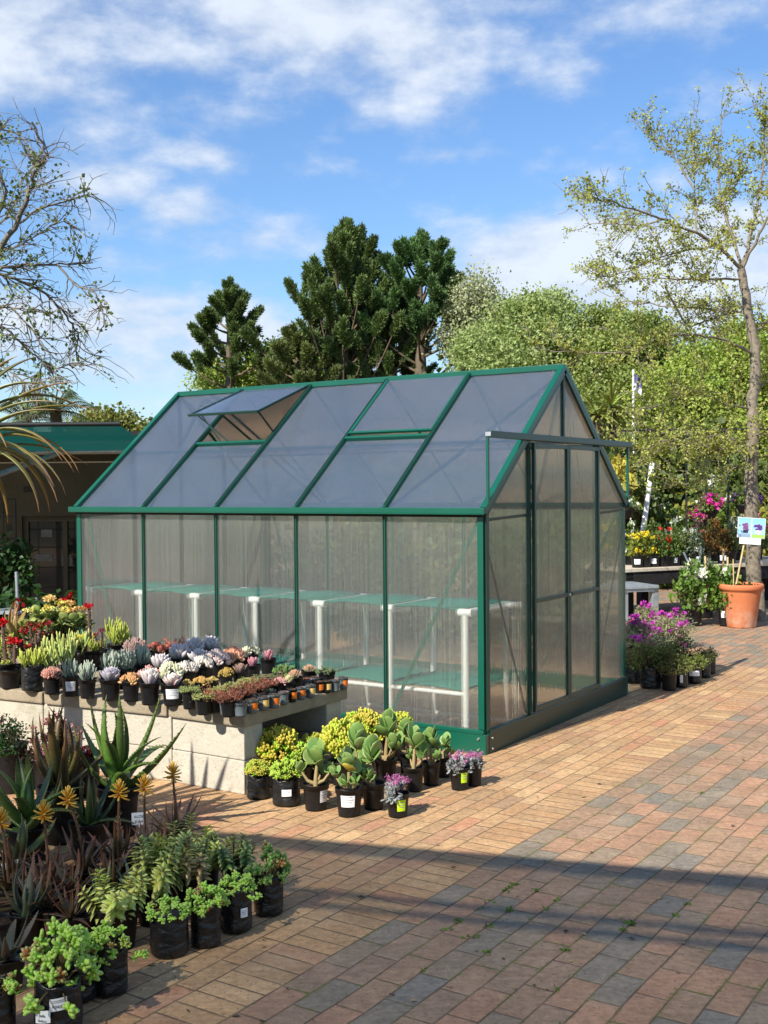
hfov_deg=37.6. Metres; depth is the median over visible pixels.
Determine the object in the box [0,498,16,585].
iron trellis
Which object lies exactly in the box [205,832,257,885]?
potted crassula
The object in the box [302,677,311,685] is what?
mini succulent pot
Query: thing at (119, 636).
potted succulent
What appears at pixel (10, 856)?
potted aloe
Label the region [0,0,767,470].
sky
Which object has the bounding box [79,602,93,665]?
potted euphorbia
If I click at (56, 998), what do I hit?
nursery bag crassula
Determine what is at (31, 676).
nursery bag succulent
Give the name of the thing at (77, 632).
potted succulent
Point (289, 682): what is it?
potted echeveria
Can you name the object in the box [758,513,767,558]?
potted flower
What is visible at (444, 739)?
potted kalanchoe
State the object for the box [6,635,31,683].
potted euphorbia
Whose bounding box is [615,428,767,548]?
basket rack
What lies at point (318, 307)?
hoop pine
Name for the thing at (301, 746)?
potted crassula
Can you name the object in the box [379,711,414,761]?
potted crassula
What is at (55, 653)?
potted succulent
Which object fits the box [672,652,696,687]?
nursery bag shrub
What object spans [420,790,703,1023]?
weeds
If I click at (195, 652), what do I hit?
potted echeveria
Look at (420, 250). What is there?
hoop pine
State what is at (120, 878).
potted aloe
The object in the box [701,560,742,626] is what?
potted rose
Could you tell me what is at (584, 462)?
door
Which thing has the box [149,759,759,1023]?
leaf litter
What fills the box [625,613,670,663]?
potted flowering bush
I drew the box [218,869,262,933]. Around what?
nursery bag crassula
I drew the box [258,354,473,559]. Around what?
broadleaf tree
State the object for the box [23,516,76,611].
window
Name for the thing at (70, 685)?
potted senecio
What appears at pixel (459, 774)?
potted pink kalanchoe
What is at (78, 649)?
potted kalanchoe
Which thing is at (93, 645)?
potted succulent
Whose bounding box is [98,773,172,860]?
potted aloe
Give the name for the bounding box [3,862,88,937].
potted aloe
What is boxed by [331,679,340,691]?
mini succulent pot
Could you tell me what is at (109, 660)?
potted senecio
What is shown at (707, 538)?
potted flower
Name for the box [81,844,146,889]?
potted aloe
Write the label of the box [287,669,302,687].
potted echeveria
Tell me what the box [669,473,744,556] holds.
shrub
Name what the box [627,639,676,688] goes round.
nursery bag shrub
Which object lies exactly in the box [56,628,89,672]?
potted succulent
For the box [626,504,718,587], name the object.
shrub
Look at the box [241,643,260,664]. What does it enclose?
potted graptoveria
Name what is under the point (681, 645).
nursery bag shrub
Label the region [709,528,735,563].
potted flower
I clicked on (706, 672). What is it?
nursery bag shrub
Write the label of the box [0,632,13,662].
potted succulent
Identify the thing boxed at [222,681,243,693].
potted sedum
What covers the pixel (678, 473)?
shrub
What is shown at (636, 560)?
potted flower
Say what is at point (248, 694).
potted sedum
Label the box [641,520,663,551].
potted flower
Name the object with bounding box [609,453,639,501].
shrub
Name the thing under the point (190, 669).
potted graptoveria
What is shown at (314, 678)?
mini succulent pot
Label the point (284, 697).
mini succulent pot
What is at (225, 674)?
potted graptosedum
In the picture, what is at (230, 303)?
hoop pine
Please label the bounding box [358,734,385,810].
potted kalanchoe
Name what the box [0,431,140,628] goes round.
building
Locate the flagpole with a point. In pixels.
(635, 378)
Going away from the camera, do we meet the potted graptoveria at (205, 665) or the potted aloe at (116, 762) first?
the potted aloe at (116, 762)
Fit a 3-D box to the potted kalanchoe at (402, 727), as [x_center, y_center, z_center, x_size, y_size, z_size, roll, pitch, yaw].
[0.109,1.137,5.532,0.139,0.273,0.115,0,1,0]
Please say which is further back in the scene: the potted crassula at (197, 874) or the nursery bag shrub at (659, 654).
the nursery bag shrub at (659, 654)
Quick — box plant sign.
[735,517,765,584]
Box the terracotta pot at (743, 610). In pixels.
[715,581,763,628]
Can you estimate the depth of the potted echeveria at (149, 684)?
5.35 m
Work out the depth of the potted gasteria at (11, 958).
3.14 m
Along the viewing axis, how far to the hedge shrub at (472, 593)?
10.31 m
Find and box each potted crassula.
[77,868,149,949]
[124,832,191,927]
[142,812,221,896]
[152,836,213,902]
[192,824,232,888]
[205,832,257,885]
[255,723,302,787]
[284,741,312,788]
[300,732,326,779]
[319,717,368,785]
[342,707,385,766]
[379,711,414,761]
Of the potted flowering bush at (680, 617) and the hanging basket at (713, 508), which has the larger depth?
the hanging basket at (713, 508)
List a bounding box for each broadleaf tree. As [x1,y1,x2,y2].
[62,401,152,430]
[178,329,333,390]
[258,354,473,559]
[421,255,513,527]
[440,281,616,535]
[560,293,692,465]
[621,301,767,480]
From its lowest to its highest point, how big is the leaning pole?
1.002 m
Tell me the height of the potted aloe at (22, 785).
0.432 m
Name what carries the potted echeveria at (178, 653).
on the concrete table at (215, 751)
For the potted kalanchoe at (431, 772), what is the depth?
5.26 m
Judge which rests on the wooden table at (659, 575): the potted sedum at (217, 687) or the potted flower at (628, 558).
the potted flower at (628, 558)
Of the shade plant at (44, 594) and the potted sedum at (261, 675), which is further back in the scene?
the shade plant at (44, 594)
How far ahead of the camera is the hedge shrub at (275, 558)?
11.14 m
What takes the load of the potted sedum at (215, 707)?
on the concrete table at (215, 751)
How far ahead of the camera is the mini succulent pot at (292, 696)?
5.39 m
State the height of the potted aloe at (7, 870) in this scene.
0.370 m
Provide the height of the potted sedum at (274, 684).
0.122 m
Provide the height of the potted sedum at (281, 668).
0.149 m
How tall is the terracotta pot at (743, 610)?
0.449 m
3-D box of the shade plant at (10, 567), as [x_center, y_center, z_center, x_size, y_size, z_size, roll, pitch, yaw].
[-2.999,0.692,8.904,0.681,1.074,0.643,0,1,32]
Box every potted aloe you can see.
[0,600,44,657]
[0,752,81,867]
[0,799,91,900]
[0,806,45,912]
[0,814,68,868]
[0,836,53,880]
[0,850,79,935]
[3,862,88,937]
[31,706,114,845]
[35,879,101,927]
[37,785,131,902]
[44,848,112,912]
[50,773,135,863]
[70,860,119,906]
[71,778,140,877]
[74,692,185,838]
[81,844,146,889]
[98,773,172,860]
[108,853,140,889]
[122,816,191,865]
[134,761,220,838]
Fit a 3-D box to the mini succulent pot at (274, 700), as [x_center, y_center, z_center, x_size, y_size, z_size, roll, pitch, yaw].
[-0.508,0.875,5.263,0.064,0.074,0.058,0,1,0]
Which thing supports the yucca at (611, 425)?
on the pavement
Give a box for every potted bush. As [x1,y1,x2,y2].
[0,713,30,794]
[0,715,29,741]
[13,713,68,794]
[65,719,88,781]
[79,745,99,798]
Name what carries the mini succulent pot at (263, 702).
on the concrete table at (215, 751)
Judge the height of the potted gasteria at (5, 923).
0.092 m
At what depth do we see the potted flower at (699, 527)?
12.73 m
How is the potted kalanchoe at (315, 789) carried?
on the pavement
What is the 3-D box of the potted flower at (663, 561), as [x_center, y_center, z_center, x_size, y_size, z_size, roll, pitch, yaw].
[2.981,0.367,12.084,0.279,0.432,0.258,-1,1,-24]
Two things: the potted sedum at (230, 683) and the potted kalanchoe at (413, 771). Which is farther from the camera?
the potted sedum at (230, 683)
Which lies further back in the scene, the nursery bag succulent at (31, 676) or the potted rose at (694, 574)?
the potted rose at (694, 574)
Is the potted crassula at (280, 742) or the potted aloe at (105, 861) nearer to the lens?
the potted aloe at (105, 861)
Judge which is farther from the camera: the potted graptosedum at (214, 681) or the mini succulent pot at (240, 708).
the potted graptosedum at (214, 681)
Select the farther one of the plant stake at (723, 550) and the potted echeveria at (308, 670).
the plant stake at (723, 550)
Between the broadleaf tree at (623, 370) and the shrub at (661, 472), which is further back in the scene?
the broadleaf tree at (623, 370)
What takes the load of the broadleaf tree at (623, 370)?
on the ground
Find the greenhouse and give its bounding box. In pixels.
[68,364,631,754]
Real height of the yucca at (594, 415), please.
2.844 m
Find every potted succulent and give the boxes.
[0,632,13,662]
[0,658,15,686]
[41,634,75,686]
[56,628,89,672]
[76,630,94,647]
[87,638,105,669]
[105,617,131,652]
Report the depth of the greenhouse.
6.89 m
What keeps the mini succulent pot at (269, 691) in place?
on the concrete table at (215, 751)
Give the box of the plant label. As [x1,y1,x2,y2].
[132,812,142,842]
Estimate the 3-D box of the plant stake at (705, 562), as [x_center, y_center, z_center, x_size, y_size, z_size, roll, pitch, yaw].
[3.208,0.702,11.218,0.053,0.532,0.022,0,1,0]
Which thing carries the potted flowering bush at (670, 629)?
on the pavement
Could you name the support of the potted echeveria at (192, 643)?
on the concrete table at (215, 751)
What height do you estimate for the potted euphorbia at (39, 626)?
0.304 m
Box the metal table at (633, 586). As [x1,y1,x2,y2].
[625,581,658,622]
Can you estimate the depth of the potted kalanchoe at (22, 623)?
6.93 m
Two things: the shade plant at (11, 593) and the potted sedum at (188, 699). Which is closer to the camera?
the potted sedum at (188, 699)
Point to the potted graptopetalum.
(132, 643)
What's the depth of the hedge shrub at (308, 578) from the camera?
11.12 m
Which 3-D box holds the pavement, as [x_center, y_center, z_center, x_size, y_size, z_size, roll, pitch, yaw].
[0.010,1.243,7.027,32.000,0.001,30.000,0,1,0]
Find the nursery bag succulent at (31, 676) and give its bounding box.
[17,645,46,691]
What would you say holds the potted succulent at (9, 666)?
on the concrete table at (215, 751)
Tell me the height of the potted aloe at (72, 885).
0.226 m
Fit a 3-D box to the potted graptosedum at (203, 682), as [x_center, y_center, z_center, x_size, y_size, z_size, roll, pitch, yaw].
[-0.885,0.852,5.486,0.085,0.117,0.081,0,1,19]
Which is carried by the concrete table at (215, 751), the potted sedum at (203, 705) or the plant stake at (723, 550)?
the potted sedum at (203, 705)
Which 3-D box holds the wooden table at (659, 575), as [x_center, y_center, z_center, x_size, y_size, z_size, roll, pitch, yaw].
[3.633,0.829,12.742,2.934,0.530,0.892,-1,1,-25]
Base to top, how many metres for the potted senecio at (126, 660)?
0.212 m
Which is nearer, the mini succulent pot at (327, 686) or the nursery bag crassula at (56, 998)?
the nursery bag crassula at (56, 998)
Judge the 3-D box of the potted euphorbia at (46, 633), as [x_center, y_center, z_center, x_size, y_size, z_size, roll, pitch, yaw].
[-1.959,0.756,6.479,0.130,0.286,0.170,-1,1,-28]
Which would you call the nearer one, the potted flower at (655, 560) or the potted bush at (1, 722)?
the potted bush at (1, 722)
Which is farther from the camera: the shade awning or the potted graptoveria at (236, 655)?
the shade awning
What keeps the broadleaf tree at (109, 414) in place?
on the ground
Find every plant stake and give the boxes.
[699,547,701,561]
[704,556,709,608]
[722,549,724,572]
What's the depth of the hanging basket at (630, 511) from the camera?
14.23 m
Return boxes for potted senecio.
[60,657,79,696]
[78,659,96,698]
[99,648,119,677]
[116,647,135,688]
[131,643,151,672]
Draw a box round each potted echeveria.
[99,666,119,700]
[139,667,160,705]
[147,641,165,664]
[150,653,170,680]
[161,672,182,706]
[168,643,190,671]
[184,636,204,652]
[187,648,207,661]
[201,635,220,651]
[233,663,248,681]
[245,656,260,678]
[260,649,275,673]
[283,675,294,690]
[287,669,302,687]
[301,664,316,677]
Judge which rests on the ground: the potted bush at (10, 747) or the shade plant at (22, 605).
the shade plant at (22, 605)
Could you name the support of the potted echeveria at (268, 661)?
on the concrete table at (215, 751)
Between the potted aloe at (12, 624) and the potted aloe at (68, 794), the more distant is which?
the potted aloe at (12, 624)
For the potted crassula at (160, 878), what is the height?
0.278 m
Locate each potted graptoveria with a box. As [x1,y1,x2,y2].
[118,672,139,701]
[137,664,159,680]
[158,661,183,692]
[178,660,198,681]
[192,655,213,677]
[205,648,231,678]
[223,646,244,669]
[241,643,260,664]
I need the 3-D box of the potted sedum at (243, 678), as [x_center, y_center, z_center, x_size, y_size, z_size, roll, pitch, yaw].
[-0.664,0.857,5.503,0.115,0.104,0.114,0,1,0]
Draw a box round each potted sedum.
[41,666,63,694]
[157,636,184,656]
[179,685,201,709]
[191,692,215,714]
[199,685,230,713]
[206,685,227,694]
[211,688,246,717]
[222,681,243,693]
[226,682,260,700]
[237,677,258,689]
[239,677,272,695]
[251,673,274,682]
[253,676,282,689]
[267,674,283,679]
[272,663,294,677]
[274,677,285,693]
[315,665,337,680]
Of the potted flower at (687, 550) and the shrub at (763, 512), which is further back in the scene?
the shrub at (763, 512)
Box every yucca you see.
[576,371,656,454]
[579,392,629,447]
[603,403,642,454]
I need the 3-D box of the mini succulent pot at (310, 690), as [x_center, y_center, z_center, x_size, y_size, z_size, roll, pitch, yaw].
[-0.359,0.870,5.522,0.053,0.071,0.056,0,1,0]
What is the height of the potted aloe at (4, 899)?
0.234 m
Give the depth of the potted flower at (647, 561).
11.94 m
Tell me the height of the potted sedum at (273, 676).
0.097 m
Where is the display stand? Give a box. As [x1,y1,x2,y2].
[0,572,38,614]
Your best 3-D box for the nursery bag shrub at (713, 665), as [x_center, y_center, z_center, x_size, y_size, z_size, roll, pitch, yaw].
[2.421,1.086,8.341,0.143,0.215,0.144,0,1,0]
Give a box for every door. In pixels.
[531,443,570,711]
[569,445,600,698]
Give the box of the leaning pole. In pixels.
[640,463,654,530]
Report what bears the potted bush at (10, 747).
on the pavement
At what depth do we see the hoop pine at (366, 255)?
31.01 m
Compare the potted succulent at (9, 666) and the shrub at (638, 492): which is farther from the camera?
the shrub at (638, 492)
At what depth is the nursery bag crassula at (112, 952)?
3.10 m
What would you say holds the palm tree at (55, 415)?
on the pavement
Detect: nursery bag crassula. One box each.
[0,970,22,1023]
[3,916,102,1023]
[63,933,101,1002]
[90,919,149,997]
[145,894,191,958]
[184,880,230,948]
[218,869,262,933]
[243,759,270,799]
[243,840,291,916]
[269,758,304,806]
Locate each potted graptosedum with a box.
[181,679,193,702]
[192,676,210,693]
[208,676,219,691]
[217,667,233,685]
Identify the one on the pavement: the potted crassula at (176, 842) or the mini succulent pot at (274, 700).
the potted crassula at (176, 842)
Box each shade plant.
[0,531,47,594]
[0,579,69,636]
[0,583,77,637]
[23,590,76,633]
[24,595,76,635]
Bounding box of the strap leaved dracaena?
[0,354,93,521]
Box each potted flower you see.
[625,518,643,564]
[625,530,645,567]
[633,530,659,567]
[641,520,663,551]
[643,531,665,566]
[654,527,676,566]
[660,527,681,565]
[664,516,682,543]
[664,530,686,565]
[673,530,692,565]
[680,524,698,561]
[683,516,708,543]
[687,524,706,561]
[697,528,719,561]
[704,517,722,560]
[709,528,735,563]
[718,528,738,563]
[725,509,745,559]
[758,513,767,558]
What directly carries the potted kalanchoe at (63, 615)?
on the concrete table at (215, 751)
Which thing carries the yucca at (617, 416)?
on the pavement
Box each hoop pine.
[170,275,278,388]
[238,216,417,541]
[254,321,343,542]
[334,222,403,529]
[352,227,499,540]
[356,306,438,533]
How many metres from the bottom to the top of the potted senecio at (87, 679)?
0.193 m
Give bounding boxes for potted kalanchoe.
[17,606,60,649]
[29,594,70,643]
[51,599,94,652]
[65,634,93,652]
[295,737,332,811]
[329,745,362,817]
[340,722,368,795]
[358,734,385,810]
[374,707,403,781]
[393,717,416,773]
[402,721,428,792]
[421,724,441,785]
[437,732,455,777]
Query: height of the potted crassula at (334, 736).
0.319 m
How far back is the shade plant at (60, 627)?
7.98 m
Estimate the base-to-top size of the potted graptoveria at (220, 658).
0.164 m
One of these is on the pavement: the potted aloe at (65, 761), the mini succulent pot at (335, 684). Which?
the potted aloe at (65, 761)
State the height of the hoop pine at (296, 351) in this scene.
5.806 m
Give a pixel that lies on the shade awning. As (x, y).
(90, 437)
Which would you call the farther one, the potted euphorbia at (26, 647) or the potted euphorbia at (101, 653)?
the potted euphorbia at (101, 653)
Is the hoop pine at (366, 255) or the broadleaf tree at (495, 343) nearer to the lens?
the broadleaf tree at (495, 343)
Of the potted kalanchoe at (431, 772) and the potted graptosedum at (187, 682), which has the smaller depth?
the potted kalanchoe at (431, 772)
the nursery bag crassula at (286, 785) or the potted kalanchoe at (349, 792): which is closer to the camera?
the potted kalanchoe at (349, 792)
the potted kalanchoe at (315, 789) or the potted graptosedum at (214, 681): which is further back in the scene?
the potted graptosedum at (214, 681)
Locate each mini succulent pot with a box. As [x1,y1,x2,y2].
[234,699,247,716]
[246,697,258,713]
[252,691,265,706]
[257,695,269,710]
[264,688,275,703]
[268,693,280,708]
[278,691,288,704]
[287,688,296,701]
[296,686,305,699]
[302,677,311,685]
[305,682,315,697]
[309,676,320,683]
[314,680,324,693]
[322,680,331,692]
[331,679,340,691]
[338,675,348,689]
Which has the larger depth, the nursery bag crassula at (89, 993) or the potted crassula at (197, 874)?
the potted crassula at (197, 874)
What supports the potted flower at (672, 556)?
on the wooden table at (659, 575)
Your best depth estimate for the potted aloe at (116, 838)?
3.94 m
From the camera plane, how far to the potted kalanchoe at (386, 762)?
5.32 m
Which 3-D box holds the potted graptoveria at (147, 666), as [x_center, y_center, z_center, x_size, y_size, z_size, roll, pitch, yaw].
[-1.175,0.836,5.653,0.123,0.147,0.118,0,1,21]
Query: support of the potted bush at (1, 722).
on the pavement
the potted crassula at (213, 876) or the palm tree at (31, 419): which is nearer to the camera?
the potted crassula at (213, 876)
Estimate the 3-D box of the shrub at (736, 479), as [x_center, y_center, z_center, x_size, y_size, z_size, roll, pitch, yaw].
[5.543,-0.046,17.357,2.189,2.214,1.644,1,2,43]
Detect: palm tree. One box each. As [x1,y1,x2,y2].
[0,399,64,421]
[14,389,100,421]
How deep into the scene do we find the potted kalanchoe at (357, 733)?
5.10 m
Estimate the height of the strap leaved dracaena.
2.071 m
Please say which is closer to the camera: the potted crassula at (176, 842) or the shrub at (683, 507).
the potted crassula at (176, 842)
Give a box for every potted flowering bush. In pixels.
[625,600,663,635]
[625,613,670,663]
[646,609,696,662]
[661,607,700,645]
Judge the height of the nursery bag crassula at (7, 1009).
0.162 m
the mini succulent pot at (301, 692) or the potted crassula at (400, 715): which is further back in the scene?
the potted crassula at (400, 715)
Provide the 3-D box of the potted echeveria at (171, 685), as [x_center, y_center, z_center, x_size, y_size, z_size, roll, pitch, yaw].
[-1.003,0.839,5.349,0.103,0.152,0.103,0,1,0]
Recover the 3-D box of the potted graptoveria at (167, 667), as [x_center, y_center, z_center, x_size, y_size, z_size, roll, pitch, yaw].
[-1.073,0.828,5.682,0.129,0.162,0.132,0,1,0]
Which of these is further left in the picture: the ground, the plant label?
the plant label
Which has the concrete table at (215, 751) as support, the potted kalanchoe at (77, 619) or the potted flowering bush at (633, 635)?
the potted kalanchoe at (77, 619)
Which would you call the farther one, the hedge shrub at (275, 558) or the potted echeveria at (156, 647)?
the hedge shrub at (275, 558)
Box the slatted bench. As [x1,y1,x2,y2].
[87,581,477,727]
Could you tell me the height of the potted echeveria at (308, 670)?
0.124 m
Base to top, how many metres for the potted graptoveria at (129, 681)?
0.140 m
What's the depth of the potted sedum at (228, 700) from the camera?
5.04 m
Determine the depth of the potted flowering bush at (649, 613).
9.56 m
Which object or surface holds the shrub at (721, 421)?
on the pavement
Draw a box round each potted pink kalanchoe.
[380,773,409,818]
[445,749,474,790]
[465,750,486,786]
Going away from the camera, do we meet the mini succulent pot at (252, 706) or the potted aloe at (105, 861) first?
the potted aloe at (105, 861)
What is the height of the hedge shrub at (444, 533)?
1.502 m
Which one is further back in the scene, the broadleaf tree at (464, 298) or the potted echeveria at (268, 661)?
the broadleaf tree at (464, 298)
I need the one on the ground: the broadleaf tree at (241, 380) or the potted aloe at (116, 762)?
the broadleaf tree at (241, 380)
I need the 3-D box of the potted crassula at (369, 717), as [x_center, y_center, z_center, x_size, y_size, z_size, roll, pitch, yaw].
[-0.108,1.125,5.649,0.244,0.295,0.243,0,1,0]
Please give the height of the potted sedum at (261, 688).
0.133 m
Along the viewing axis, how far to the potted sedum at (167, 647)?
6.48 m
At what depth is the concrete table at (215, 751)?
5.42 m
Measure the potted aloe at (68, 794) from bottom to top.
0.389 m
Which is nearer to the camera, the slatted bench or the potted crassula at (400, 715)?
the potted crassula at (400, 715)
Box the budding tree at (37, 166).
[0,99,136,421]
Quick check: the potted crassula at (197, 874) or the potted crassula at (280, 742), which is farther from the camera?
the potted crassula at (280, 742)
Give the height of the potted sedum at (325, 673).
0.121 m
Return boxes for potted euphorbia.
[0,617,21,688]
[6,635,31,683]
[19,618,47,664]
[32,620,52,665]
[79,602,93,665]
[92,628,109,669]
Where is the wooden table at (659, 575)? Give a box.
[625,556,767,619]
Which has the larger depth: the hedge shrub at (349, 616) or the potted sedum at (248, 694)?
the hedge shrub at (349, 616)
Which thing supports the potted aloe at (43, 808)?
on the pavement
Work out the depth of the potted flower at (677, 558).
12.11 m
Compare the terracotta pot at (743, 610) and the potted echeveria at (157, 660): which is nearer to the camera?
the potted echeveria at (157, 660)
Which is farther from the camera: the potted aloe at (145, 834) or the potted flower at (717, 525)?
the potted flower at (717, 525)
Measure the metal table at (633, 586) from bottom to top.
0.400 m
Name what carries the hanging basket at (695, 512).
hanging from the basket rack
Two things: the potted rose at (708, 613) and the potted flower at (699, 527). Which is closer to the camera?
the potted rose at (708, 613)
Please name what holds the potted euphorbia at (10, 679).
on the concrete table at (215, 751)
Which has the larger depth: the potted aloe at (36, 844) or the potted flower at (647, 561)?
the potted flower at (647, 561)
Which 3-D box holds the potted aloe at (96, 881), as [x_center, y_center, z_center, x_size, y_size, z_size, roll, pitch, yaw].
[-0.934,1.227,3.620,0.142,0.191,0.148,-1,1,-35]
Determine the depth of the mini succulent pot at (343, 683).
5.72 m
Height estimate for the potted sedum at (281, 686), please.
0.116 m
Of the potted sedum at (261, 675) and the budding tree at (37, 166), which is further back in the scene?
the budding tree at (37, 166)
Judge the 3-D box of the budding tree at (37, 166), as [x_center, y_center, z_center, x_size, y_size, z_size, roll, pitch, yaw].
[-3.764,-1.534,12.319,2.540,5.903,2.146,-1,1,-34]
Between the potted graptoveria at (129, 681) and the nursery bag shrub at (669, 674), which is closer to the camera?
the potted graptoveria at (129, 681)
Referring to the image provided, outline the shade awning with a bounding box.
[0,421,135,476]
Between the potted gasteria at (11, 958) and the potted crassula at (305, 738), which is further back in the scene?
the potted crassula at (305, 738)
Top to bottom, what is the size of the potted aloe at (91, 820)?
0.336 m
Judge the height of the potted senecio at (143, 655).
0.209 m
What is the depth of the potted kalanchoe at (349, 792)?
4.77 m
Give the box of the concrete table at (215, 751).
[0,656,346,793]
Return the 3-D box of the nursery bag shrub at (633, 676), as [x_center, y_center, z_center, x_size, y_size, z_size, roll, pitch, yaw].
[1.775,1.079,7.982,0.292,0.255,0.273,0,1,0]
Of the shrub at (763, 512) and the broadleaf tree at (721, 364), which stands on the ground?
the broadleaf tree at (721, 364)
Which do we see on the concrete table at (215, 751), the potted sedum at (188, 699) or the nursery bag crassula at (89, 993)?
the potted sedum at (188, 699)
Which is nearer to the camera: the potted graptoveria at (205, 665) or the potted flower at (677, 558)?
the potted graptoveria at (205, 665)
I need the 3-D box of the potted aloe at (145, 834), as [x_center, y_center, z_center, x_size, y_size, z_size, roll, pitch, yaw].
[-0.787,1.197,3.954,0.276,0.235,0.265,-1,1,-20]
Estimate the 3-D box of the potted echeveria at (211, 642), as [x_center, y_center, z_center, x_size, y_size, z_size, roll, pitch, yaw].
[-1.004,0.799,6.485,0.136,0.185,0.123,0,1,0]
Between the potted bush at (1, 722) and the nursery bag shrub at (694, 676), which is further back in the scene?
the nursery bag shrub at (694, 676)
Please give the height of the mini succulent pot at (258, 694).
0.078 m
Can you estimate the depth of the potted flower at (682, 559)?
12.15 m
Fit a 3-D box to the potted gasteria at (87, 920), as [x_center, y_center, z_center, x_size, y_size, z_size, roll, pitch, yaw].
[-0.911,1.279,3.474,0.096,0.093,0.096,0,1,0]
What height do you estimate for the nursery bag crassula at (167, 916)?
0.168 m
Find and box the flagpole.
[632,370,641,452]
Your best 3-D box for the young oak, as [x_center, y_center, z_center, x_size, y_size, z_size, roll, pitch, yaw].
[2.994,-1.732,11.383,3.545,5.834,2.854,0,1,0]
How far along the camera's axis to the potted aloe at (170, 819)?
4.19 m
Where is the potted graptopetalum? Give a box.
[122,637,147,662]
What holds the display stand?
on the pavement
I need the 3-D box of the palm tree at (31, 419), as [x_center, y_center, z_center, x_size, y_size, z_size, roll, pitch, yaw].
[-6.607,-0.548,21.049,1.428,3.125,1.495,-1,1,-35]
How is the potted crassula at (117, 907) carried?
on the pavement
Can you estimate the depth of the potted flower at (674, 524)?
12.59 m
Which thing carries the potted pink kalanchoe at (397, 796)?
on the pavement
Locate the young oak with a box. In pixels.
[515,68,767,620]
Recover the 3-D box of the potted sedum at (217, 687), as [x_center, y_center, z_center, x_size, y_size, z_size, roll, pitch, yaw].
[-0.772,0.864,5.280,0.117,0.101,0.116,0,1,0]
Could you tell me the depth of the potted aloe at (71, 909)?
3.46 m
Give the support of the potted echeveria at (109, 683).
on the concrete table at (215, 751)
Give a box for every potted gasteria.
[0,910,55,988]
[0,912,20,943]
[3,867,49,946]
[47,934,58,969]
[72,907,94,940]
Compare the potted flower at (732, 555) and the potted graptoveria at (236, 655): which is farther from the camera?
the potted flower at (732, 555)
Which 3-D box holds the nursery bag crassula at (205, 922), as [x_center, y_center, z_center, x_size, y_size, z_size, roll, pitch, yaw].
[-0.551,1.226,3.449,0.139,0.190,0.140,0,1,18]
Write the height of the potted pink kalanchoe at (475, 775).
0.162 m
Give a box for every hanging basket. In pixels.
[619,431,642,518]
[688,433,707,526]
[695,433,726,518]
[729,434,763,513]
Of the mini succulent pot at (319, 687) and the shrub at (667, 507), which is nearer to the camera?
the mini succulent pot at (319, 687)
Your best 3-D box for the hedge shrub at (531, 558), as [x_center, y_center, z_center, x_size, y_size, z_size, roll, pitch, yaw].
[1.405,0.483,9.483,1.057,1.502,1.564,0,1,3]
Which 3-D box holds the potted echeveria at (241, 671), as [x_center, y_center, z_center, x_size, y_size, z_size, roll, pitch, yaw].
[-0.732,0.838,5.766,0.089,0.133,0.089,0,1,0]
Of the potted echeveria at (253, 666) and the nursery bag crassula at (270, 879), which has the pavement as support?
the nursery bag crassula at (270, 879)
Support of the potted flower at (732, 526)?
on the wooden table at (659, 575)
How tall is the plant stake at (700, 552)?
0.486 m
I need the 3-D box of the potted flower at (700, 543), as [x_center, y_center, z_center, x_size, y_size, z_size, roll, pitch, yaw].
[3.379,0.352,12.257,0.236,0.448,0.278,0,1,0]
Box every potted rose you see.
[668,555,718,626]
[696,555,718,617]
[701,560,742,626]
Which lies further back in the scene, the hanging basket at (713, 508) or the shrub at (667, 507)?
the shrub at (667, 507)
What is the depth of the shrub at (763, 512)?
15.72 m
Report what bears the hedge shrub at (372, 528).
on the ground
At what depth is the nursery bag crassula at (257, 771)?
5.05 m
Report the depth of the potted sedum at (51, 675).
5.65 m
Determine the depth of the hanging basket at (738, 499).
14.28 m
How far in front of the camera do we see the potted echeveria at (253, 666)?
5.92 m
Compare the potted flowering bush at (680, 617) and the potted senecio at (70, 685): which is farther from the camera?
the potted flowering bush at (680, 617)
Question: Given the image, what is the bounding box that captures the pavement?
[0,559,767,1023]
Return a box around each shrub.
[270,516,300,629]
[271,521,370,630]
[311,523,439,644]
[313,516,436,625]
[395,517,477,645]
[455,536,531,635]
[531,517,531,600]
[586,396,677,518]
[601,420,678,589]
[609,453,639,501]
[625,475,682,587]
[625,647,648,683]
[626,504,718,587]
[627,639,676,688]
[629,415,735,522]
[646,641,675,681]
[651,640,693,690]
[666,492,725,536]
[668,631,702,663]
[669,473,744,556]
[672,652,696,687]
[686,649,709,683]
[687,409,767,508]
[698,648,714,677]
[703,645,719,673]
[716,444,767,516]
[729,484,767,583]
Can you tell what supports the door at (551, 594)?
in the greenhouse
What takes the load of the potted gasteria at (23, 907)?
on the pavement

